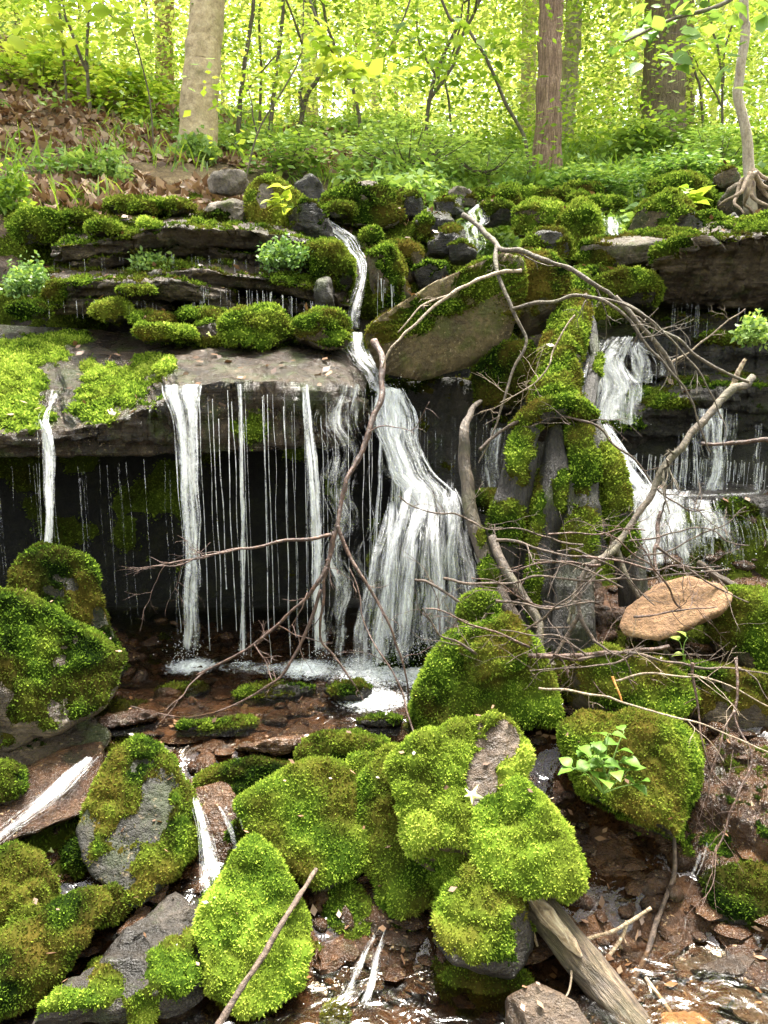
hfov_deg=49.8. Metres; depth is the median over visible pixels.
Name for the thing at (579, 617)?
fallen branch
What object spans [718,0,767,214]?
forest tree
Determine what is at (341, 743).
rock
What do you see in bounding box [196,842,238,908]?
rock
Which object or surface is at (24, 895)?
mossy rock
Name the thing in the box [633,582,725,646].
twig
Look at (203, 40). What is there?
forest tree
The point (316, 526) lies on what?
waterfall
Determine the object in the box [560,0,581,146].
forest tree
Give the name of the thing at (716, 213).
rock
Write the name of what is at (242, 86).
sapling
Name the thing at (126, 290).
rock
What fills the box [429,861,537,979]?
rock
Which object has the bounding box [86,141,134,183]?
herb clump
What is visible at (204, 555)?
twig bundle
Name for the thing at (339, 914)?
fallen leaves
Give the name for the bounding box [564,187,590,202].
rock
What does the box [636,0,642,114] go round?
distant tree
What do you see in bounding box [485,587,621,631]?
twig
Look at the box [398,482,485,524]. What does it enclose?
twig
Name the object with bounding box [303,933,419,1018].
waterfall
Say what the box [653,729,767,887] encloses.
rock
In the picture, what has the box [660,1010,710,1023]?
rock
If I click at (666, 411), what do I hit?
rock ledge
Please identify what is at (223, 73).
distant tree
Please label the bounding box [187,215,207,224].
rock
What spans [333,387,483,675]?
waterfall
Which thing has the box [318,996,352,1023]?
rock
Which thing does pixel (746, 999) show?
rock
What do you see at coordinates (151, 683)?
rock
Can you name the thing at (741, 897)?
rock
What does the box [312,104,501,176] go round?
shrub
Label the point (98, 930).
rock
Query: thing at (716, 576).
fallen branch
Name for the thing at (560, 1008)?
rock
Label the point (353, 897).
rock
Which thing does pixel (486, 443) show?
fallen branch
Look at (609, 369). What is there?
waterfall
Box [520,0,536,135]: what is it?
forest tree
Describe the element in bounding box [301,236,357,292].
rock
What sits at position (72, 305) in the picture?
rock ledge
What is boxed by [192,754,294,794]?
rock
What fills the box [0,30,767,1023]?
ground
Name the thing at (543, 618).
twig
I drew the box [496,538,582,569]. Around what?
stick
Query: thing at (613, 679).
twig
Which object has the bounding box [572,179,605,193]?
rock
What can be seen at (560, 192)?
rock
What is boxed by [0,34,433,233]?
fallen leaves
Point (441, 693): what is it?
rock
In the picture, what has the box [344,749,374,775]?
rock
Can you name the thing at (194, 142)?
herb clump
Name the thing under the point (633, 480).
waterfall
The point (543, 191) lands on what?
rock
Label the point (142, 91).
shrub
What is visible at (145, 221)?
rock
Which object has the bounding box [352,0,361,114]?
distant tree
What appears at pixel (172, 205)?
rock
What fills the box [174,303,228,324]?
rock
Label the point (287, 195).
seedling
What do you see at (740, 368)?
wood splinter
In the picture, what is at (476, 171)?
shrub
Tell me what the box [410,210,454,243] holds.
rock
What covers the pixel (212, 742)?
gravel
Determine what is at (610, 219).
waterfall
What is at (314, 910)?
fallen leaves
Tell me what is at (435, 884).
rock
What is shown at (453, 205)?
rock
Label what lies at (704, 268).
rock ledge
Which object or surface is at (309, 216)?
rock
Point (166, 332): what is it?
rock
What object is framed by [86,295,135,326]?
rock
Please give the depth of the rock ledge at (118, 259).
5.31 m
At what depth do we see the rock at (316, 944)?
2.68 m
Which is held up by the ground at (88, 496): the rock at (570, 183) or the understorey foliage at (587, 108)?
the understorey foliage at (587, 108)
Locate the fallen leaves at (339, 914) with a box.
[25,588,754,1011]
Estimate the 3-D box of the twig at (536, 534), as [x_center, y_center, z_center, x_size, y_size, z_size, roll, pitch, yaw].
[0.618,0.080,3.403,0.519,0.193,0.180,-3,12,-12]
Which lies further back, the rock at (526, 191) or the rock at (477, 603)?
the rock at (526, 191)
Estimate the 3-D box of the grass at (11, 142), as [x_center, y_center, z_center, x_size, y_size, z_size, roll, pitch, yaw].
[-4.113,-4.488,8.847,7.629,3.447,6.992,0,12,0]
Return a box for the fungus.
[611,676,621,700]
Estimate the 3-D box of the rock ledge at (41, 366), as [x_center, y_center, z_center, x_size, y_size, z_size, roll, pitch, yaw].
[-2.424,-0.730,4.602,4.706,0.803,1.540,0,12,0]
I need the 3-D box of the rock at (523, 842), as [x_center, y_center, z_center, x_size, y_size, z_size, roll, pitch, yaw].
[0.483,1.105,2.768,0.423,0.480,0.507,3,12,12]
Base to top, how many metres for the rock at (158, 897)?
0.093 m
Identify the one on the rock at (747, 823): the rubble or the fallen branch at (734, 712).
the fallen branch at (734, 712)
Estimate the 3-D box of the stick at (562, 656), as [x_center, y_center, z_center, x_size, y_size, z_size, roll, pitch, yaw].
[0.768,0.564,3.284,0.771,0.164,0.170,0,12,0]
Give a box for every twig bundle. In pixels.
[118,535,238,629]
[471,315,574,422]
[550,590,684,698]
[578,637,767,698]
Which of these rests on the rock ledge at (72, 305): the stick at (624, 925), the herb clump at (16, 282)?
the herb clump at (16, 282)
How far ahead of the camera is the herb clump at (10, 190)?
5.95 m
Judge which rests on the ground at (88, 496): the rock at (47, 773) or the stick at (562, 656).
the rock at (47, 773)
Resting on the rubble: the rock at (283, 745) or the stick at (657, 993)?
the rock at (283, 745)
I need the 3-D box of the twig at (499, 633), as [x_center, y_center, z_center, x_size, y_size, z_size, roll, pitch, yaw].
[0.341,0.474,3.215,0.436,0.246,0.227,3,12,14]
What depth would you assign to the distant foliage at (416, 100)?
14.05 m
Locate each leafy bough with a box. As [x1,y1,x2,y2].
[0,0,167,60]
[263,0,421,105]
[340,0,548,116]
[608,0,767,93]
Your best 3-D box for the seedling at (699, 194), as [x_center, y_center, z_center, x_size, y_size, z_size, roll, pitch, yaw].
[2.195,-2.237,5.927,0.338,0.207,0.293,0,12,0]
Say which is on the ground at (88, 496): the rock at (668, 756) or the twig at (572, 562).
the rock at (668, 756)
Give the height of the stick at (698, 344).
0.426 m
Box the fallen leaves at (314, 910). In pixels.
[129,641,767,1023]
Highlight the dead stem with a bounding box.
[582,301,606,408]
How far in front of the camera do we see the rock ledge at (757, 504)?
4.53 m
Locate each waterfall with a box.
[1,757,89,833]
[40,420,54,542]
[153,384,210,662]
[176,802,219,944]
[229,384,246,673]
[296,387,375,671]
[298,384,329,662]
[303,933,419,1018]
[333,230,366,327]
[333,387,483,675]
[349,332,423,391]
[469,204,483,246]
[487,428,500,486]
[582,337,664,429]
[603,424,675,571]
[608,217,617,234]
[633,484,767,572]
[668,409,765,493]
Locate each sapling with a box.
[7,0,116,111]
[40,0,153,147]
[58,1,67,100]
[181,0,356,194]
[221,0,315,146]
[247,0,335,135]
[258,2,262,126]
[268,0,284,136]
[279,0,361,131]
[378,0,521,145]
[441,0,530,176]
[445,0,503,150]
[646,0,766,157]
[690,0,750,141]
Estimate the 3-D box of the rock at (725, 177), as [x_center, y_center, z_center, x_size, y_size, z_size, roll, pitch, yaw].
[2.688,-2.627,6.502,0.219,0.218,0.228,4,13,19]
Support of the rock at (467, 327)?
on the rock at (449, 400)
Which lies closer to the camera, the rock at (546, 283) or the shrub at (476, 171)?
the rock at (546, 283)
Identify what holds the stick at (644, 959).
on the rubble
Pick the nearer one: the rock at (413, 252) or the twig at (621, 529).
the twig at (621, 529)
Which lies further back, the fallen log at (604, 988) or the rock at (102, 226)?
the rock at (102, 226)
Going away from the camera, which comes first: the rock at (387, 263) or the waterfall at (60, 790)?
the waterfall at (60, 790)
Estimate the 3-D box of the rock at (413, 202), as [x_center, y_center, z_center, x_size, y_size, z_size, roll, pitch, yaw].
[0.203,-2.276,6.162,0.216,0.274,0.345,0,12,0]
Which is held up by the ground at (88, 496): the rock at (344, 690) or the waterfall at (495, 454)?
the rock at (344, 690)
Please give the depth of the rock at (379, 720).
3.49 m
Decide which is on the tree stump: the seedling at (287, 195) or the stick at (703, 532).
the stick at (703, 532)
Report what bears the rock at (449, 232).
on the ground at (88, 496)
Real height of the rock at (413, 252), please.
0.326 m
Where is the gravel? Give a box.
[8,492,767,1023]
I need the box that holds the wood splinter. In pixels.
[730,359,746,384]
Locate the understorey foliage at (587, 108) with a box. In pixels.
[0,0,767,166]
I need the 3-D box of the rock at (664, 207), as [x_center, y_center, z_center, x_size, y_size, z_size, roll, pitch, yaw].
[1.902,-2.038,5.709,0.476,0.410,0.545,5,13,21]
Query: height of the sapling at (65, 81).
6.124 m
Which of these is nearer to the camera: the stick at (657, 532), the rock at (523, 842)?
the rock at (523, 842)
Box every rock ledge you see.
[0,324,371,457]
[27,292,178,316]
[38,264,241,308]
[49,209,310,262]
[67,244,309,273]
[144,255,351,312]
[176,290,314,313]
[582,310,767,392]
[598,370,767,451]
[633,481,767,531]
[641,214,767,312]
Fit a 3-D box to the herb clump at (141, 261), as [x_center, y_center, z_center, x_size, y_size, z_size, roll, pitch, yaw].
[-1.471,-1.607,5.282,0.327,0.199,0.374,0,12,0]
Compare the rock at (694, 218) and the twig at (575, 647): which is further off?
the rock at (694, 218)
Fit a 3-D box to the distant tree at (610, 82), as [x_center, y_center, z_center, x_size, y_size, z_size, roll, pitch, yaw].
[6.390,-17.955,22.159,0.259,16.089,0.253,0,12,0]
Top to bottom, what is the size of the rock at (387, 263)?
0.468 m
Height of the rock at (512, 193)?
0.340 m
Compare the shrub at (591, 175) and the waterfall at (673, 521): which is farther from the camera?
the shrub at (591, 175)
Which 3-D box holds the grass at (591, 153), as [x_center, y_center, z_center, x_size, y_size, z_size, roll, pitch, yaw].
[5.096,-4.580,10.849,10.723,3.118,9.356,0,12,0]
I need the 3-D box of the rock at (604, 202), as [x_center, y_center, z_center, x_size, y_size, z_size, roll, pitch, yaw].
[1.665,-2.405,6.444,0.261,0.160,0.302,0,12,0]
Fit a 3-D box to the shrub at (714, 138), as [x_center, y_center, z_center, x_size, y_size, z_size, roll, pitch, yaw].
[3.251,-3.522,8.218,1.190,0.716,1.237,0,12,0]
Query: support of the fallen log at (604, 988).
on the ground at (88, 496)
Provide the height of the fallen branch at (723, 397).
1.626 m
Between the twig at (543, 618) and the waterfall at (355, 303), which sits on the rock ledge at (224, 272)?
the waterfall at (355, 303)
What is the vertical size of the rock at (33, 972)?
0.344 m
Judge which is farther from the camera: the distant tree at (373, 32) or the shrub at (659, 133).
the distant tree at (373, 32)
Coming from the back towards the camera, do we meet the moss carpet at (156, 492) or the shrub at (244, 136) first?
the shrub at (244, 136)
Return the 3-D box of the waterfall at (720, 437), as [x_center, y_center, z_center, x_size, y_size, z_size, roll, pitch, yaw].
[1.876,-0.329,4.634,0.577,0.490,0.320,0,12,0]
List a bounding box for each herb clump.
[0,157,37,215]
[0,250,50,297]
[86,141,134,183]
[125,245,174,270]
[161,125,222,167]
[255,232,313,273]
[728,308,767,350]
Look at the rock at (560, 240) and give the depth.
5.33 m
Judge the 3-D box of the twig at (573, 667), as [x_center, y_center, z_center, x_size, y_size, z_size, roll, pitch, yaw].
[0.659,0.547,3.236,0.730,0.299,0.266,0,12,0]
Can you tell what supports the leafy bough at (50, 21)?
attached to the forest tree at (203, 40)
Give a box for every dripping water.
[199,393,371,662]
[377,278,394,316]
[629,454,765,487]
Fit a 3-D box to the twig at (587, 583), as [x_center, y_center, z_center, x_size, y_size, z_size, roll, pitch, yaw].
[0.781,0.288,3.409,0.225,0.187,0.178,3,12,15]
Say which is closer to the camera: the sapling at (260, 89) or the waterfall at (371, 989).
the waterfall at (371, 989)
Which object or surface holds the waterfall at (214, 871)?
on the rock at (213, 878)
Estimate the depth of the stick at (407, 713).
3.41 m
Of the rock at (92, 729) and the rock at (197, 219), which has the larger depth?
the rock at (197, 219)
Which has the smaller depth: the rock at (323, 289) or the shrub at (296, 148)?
the rock at (323, 289)
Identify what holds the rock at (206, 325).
on the rock ledge at (41, 366)
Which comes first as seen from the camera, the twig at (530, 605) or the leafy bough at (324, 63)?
the twig at (530, 605)
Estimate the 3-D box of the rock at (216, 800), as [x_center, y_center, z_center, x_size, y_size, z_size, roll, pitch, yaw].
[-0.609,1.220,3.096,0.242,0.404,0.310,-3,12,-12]
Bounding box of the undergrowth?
[0,26,767,258]
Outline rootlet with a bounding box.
[565,970,571,995]
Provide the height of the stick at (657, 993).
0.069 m
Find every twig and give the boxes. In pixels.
[391,582,477,655]
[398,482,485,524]
[423,608,529,649]
[461,539,559,609]
[462,623,641,693]
[468,512,583,545]
[485,543,600,594]
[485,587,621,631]
[490,629,587,669]
[518,511,627,588]
[524,583,607,647]
[544,559,602,604]
[548,499,659,545]
[568,525,670,605]
[569,506,681,608]
[582,544,736,594]
[592,639,648,682]
[629,508,748,604]
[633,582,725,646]
[656,546,763,630]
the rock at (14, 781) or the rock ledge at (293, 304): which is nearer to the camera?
the rock at (14, 781)
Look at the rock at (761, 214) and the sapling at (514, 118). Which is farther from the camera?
the sapling at (514, 118)
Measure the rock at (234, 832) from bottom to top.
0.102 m
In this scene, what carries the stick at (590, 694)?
on the rock at (668, 756)
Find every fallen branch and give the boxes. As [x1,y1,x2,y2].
[101,338,438,725]
[461,212,749,462]
[479,401,742,554]
[512,294,726,452]
[535,576,595,727]
[566,374,755,661]
[658,658,752,922]
[684,662,748,788]
[696,560,736,584]
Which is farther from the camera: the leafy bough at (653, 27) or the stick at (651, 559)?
the leafy bough at (653, 27)
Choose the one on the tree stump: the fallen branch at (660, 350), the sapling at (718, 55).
the fallen branch at (660, 350)
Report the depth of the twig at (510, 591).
3.38 m
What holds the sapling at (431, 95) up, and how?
on the ground at (88, 496)
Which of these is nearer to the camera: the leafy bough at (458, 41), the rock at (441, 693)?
the rock at (441, 693)
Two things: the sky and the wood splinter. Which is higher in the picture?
the sky
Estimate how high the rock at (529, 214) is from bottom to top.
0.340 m
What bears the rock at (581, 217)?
on the rock at (629, 248)
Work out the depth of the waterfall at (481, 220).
6.11 m
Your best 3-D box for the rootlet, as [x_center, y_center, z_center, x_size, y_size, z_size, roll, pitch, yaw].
[0.541,1.448,2.473,0.025,0.061,0.161,5,13,21]
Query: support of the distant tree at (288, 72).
on the ground at (88, 496)
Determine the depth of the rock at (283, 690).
3.79 m
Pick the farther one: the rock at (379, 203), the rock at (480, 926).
the rock at (379, 203)
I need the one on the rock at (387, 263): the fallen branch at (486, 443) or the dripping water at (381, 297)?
the dripping water at (381, 297)
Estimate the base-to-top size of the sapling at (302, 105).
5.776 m
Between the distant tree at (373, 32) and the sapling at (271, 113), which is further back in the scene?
the distant tree at (373, 32)
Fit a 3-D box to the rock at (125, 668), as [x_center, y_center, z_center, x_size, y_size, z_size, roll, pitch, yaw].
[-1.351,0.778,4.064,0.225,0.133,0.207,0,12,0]
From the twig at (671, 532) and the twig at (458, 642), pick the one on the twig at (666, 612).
the twig at (671, 532)
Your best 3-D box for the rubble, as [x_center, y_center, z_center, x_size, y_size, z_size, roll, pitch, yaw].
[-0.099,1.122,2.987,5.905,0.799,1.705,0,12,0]
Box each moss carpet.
[0,174,766,574]
[20,623,175,893]
[472,493,767,717]
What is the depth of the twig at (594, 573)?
3.36 m
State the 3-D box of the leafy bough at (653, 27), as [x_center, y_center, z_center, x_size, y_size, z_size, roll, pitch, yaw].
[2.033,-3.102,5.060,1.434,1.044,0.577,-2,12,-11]
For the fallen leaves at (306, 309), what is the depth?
4.16 m
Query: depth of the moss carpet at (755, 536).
4.38 m
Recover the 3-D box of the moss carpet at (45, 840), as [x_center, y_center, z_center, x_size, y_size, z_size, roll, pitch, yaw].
[-2.298,0.927,3.723,2.609,0.780,2.906,0,12,0]
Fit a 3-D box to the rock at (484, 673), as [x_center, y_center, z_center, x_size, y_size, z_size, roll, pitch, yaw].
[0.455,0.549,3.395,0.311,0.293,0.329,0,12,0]
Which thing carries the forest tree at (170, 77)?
on the ground at (88, 496)
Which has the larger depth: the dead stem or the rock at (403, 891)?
the dead stem
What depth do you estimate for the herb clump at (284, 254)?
5.06 m
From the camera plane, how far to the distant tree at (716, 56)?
20.39 m
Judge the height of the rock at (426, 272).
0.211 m
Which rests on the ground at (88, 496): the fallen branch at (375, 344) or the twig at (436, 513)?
the fallen branch at (375, 344)
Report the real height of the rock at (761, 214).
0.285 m
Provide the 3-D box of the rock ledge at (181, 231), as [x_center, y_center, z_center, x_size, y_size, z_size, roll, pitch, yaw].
[-1.318,-1.853,5.564,2.112,0.463,1.044,0,12,0]
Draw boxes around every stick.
[215,867,317,1023]
[321,567,413,731]
[400,549,574,628]
[443,543,730,612]
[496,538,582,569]
[527,639,669,676]
[538,687,767,772]
[587,906,651,955]
[613,506,749,574]
[616,603,767,727]
[630,837,676,982]
[634,523,701,654]
[644,976,671,1012]
[653,510,662,582]
[665,306,745,380]
[701,437,767,445]
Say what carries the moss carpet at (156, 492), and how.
on the ground at (88, 496)
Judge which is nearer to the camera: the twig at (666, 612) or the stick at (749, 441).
the twig at (666, 612)
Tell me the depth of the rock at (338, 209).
5.67 m
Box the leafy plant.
[558,725,649,795]
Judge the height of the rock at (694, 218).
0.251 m
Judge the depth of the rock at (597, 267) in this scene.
5.19 m
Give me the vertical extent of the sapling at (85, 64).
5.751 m
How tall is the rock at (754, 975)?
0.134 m
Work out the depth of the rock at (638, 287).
5.12 m
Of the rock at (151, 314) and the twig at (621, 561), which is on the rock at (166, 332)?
the rock at (151, 314)
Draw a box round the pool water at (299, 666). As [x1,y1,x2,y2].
[106,607,421,730]
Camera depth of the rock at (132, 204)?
5.40 m
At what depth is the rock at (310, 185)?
6.11 m
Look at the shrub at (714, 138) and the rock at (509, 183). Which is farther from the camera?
the shrub at (714, 138)
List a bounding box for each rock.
[0,586,127,752]
[0,717,111,765]
[0,741,106,844]
[0,756,30,804]
[0,838,60,928]
[0,883,114,1021]
[2,297,55,322]
[3,203,67,245]
[6,540,125,665]
[32,892,204,1023]
[58,828,87,880]
[60,206,98,228]
[76,733,206,909]
[82,215,126,236]
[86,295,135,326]
[93,902,150,933]
[96,709,159,728]
[96,880,132,929]
[101,192,163,216]
[114,282,142,297]
[115,904,152,934]
[118,678,166,690]
[121,663,129,676]
[124,306,177,324]
[131,319,200,344]
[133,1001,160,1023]
[134,214,163,228]
[135,281,158,295]
[147,883,169,903]
[151,194,198,215]
[154,679,211,696]
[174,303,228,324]
[174,712,260,735]
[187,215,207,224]
[190,831,314,1021]
[192,314,224,347]
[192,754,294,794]
[196,198,246,221]
[196,781,238,865]
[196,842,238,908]
[207,169,248,196]
[215,301,295,352]
[223,817,245,843]
[230,676,316,700]
[232,755,371,891]
[238,734,305,756]
[242,171,308,225]
[287,195,334,238]
[290,305,353,350]
[293,727,390,760]
[294,173,324,201]
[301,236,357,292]
[310,936,324,957]
[313,276,334,306]
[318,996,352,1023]
[319,178,407,229]
[321,879,374,940]
[322,198,358,220]
[323,676,372,702]
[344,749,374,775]
[354,753,433,921]
[355,710,404,729]
[357,223,384,246]
[364,252,528,380]
[365,239,412,313]
[366,485,474,680]
[372,741,399,757]
[377,375,514,570]
[382,708,536,883]
[387,236,424,283]
[390,923,412,931]
[400,188,424,220]
[403,621,479,733]
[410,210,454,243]
[410,257,451,289]
[426,222,465,258]
[428,872,442,896]
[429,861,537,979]
[430,954,535,1022]
[433,194,466,219]
[439,186,481,208]
[441,865,460,880]
[447,237,477,265]
[454,586,502,624]
[457,610,532,684]
[461,487,496,563]
[461,620,565,731]
[467,772,590,905]
[468,185,492,201]
[469,337,537,415]
[479,196,513,228]
[485,185,523,225]
[497,180,521,187]
[505,983,589,1023]
[510,195,568,237]
[512,247,571,338]
[518,184,538,200]
[519,224,576,266]
[534,185,554,197]
[551,185,573,203]
[555,705,706,842]
[560,195,605,247]
[561,641,702,720]
[563,178,580,187]
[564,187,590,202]
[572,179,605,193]
[573,262,606,303]
[574,225,699,269]
[586,192,613,211]
[592,264,666,309]
[606,193,627,211]
[619,576,732,640]
[625,185,696,230]
[644,990,733,1023]
[645,169,719,210]
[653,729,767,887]
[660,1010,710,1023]
[673,952,719,970]
[674,658,767,729]
[677,203,707,228]
[681,980,734,1012]
[691,952,754,981]
[696,856,767,929]
[700,207,727,221]
[701,582,767,670]
[712,163,740,191]
[717,179,767,215]
[725,941,767,993]
[728,987,767,1023]
[747,209,767,218]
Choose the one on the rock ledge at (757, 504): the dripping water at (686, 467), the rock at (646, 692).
the dripping water at (686, 467)
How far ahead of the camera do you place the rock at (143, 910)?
2.71 m
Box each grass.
[0,70,344,210]
[358,105,767,243]
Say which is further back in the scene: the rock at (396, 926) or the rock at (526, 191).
the rock at (526, 191)
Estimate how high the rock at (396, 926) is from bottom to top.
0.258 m
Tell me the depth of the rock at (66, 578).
3.60 m
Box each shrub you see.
[0,34,112,106]
[70,56,179,126]
[218,124,254,150]
[239,123,339,176]
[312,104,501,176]
[431,137,543,185]
[544,157,651,201]
[595,105,729,159]
[626,144,742,196]
[654,120,767,169]
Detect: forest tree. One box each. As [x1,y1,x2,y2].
[155,0,174,88]
[176,0,224,163]
[300,0,317,116]
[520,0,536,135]
[532,0,563,181]
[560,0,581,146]
[640,0,687,142]
[685,0,694,129]
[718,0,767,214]
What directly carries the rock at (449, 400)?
on the ground at (88, 496)
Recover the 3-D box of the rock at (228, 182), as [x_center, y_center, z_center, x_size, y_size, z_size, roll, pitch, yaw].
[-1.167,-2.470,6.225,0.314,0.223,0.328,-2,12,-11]
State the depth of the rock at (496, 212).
6.15 m
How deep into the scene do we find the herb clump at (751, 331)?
4.71 m
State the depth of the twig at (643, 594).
3.50 m
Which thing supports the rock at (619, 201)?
on the grass at (591, 153)
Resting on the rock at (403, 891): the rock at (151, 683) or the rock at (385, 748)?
the rock at (385, 748)
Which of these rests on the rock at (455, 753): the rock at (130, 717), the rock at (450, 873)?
the rock at (450, 873)
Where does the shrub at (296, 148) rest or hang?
on the ground at (88, 496)
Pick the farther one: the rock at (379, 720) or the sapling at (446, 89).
the sapling at (446, 89)
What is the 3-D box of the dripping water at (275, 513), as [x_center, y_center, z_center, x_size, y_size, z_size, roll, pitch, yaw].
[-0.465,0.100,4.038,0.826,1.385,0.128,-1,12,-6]
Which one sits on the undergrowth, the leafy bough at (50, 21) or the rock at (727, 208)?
the rock at (727, 208)
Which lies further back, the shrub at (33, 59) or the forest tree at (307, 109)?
the forest tree at (307, 109)
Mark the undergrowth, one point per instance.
(392, 174)
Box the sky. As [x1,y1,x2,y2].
[7,0,767,137]
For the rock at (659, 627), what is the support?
on the moss carpet at (755, 536)
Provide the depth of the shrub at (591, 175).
7.61 m
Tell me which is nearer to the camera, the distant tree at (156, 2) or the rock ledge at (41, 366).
the rock ledge at (41, 366)
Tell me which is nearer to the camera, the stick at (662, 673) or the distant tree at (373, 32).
the stick at (662, 673)
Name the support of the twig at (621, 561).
on the twig at (643, 594)
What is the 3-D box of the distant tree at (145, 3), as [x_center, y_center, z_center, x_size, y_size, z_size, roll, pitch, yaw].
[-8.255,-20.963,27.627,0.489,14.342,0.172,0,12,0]
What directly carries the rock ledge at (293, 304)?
on the ground at (88, 496)
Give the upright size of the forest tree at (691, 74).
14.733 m
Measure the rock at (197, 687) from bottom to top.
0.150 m
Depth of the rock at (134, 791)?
2.86 m
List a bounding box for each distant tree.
[143,0,151,73]
[154,0,158,72]
[221,30,224,105]
[286,9,290,113]
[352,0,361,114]
[371,3,379,117]
[391,9,398,113]
[604,1,617,123]
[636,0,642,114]
[709,0,725,130]
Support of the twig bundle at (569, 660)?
on the rock at (646, 692)
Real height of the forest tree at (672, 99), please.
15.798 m
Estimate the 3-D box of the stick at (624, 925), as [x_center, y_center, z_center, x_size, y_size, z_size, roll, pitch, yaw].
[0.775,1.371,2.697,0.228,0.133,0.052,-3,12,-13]
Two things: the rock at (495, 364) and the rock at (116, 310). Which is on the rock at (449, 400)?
the rock at (495, 364)
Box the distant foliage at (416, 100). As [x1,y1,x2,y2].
[0,0,767,147]
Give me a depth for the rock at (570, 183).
7.26 m
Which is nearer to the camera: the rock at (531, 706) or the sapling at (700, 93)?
the rock at (531, 706)
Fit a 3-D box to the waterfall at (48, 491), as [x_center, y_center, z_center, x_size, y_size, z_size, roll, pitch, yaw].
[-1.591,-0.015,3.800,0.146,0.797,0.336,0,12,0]
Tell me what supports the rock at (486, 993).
on the ground at (88, 496)
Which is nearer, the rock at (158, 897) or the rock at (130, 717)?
the rock at (158, 897)
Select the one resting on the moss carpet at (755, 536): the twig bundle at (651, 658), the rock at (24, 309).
the twig bundle at (651, 658)
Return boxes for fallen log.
[525,267,597,441]
[526,898,654,1023]
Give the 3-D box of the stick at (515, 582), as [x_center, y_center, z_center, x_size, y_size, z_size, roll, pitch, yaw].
[0.869,0.285,3.555,1.219,0.350,0.191,0,12,0]
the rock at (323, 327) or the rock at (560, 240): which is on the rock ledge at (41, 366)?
the rock at (323, 327)
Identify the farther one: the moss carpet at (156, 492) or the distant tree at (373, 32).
the distant tree at (373, 32)
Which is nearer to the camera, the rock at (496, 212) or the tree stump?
the tree stump
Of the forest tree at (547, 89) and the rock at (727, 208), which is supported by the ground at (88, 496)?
the forest tree at (547, 89)
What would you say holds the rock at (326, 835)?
on the ground at (88, 496)
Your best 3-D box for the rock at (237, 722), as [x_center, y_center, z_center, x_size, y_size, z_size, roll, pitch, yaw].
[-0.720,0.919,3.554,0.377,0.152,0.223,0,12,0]
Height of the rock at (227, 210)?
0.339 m
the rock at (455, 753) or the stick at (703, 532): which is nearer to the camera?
the rock at (455, 753)
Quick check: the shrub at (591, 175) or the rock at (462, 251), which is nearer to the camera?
the rock at (462, 251)
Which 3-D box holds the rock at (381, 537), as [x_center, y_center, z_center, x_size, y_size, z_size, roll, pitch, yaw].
[0.206,0.388,4.423,0.616,1.057,0.862,0,12,0]
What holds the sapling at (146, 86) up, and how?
on the ground at (88, 496)
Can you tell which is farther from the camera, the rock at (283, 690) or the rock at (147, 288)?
the rock at (147, 288)
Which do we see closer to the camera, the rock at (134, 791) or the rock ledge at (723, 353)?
the rock at (134, 791)
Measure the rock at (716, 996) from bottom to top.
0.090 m
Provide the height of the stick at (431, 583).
0.305 m
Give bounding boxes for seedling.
[261,183,293,215]
[678,184,715,204]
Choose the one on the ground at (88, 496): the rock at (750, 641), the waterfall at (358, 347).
the rock at (750, 641)
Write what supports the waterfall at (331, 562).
on the pool water at (299, 666)
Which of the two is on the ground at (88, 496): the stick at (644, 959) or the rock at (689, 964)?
the rock at (689, 964)
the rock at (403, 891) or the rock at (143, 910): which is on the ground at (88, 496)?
the rock at (403, 891)
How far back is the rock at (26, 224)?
5.45 m
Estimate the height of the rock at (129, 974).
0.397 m
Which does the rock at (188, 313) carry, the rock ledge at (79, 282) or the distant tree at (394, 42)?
the rock ledge at (79, 282)
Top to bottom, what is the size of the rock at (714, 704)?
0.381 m
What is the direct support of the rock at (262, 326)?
on the rock ledge at (41, 366)
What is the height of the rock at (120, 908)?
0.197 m
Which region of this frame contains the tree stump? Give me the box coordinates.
[458,391,647,667]
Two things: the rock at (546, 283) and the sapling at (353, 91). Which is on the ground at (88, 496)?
the sapling at (353, 91)
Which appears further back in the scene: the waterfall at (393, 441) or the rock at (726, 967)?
the waterfall at (393, 441)
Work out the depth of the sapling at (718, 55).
8.69 m
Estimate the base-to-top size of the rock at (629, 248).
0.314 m
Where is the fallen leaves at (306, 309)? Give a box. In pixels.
[0,159,760,582]
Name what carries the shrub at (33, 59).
on the ground at (88, 496)
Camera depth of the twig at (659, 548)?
3.52 m
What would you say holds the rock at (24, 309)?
on the rock ledge at (41, 366)
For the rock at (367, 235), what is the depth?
5.55 m
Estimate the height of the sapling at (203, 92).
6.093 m
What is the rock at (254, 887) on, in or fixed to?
on the ground at (88, 496)
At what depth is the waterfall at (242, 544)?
3.98 m
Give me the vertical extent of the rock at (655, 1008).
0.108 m
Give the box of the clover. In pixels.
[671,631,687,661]
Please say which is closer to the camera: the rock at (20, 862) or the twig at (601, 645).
the rock at (20, 862)
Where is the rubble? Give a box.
[0,648,767,1023]
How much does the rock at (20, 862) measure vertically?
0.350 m
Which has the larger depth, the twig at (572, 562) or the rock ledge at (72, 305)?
the rock ledge at (72, 305)
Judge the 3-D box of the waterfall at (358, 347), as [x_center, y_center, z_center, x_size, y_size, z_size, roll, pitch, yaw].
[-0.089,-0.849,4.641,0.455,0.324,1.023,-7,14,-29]
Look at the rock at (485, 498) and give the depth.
4.19 m
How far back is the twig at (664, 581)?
3.34 m

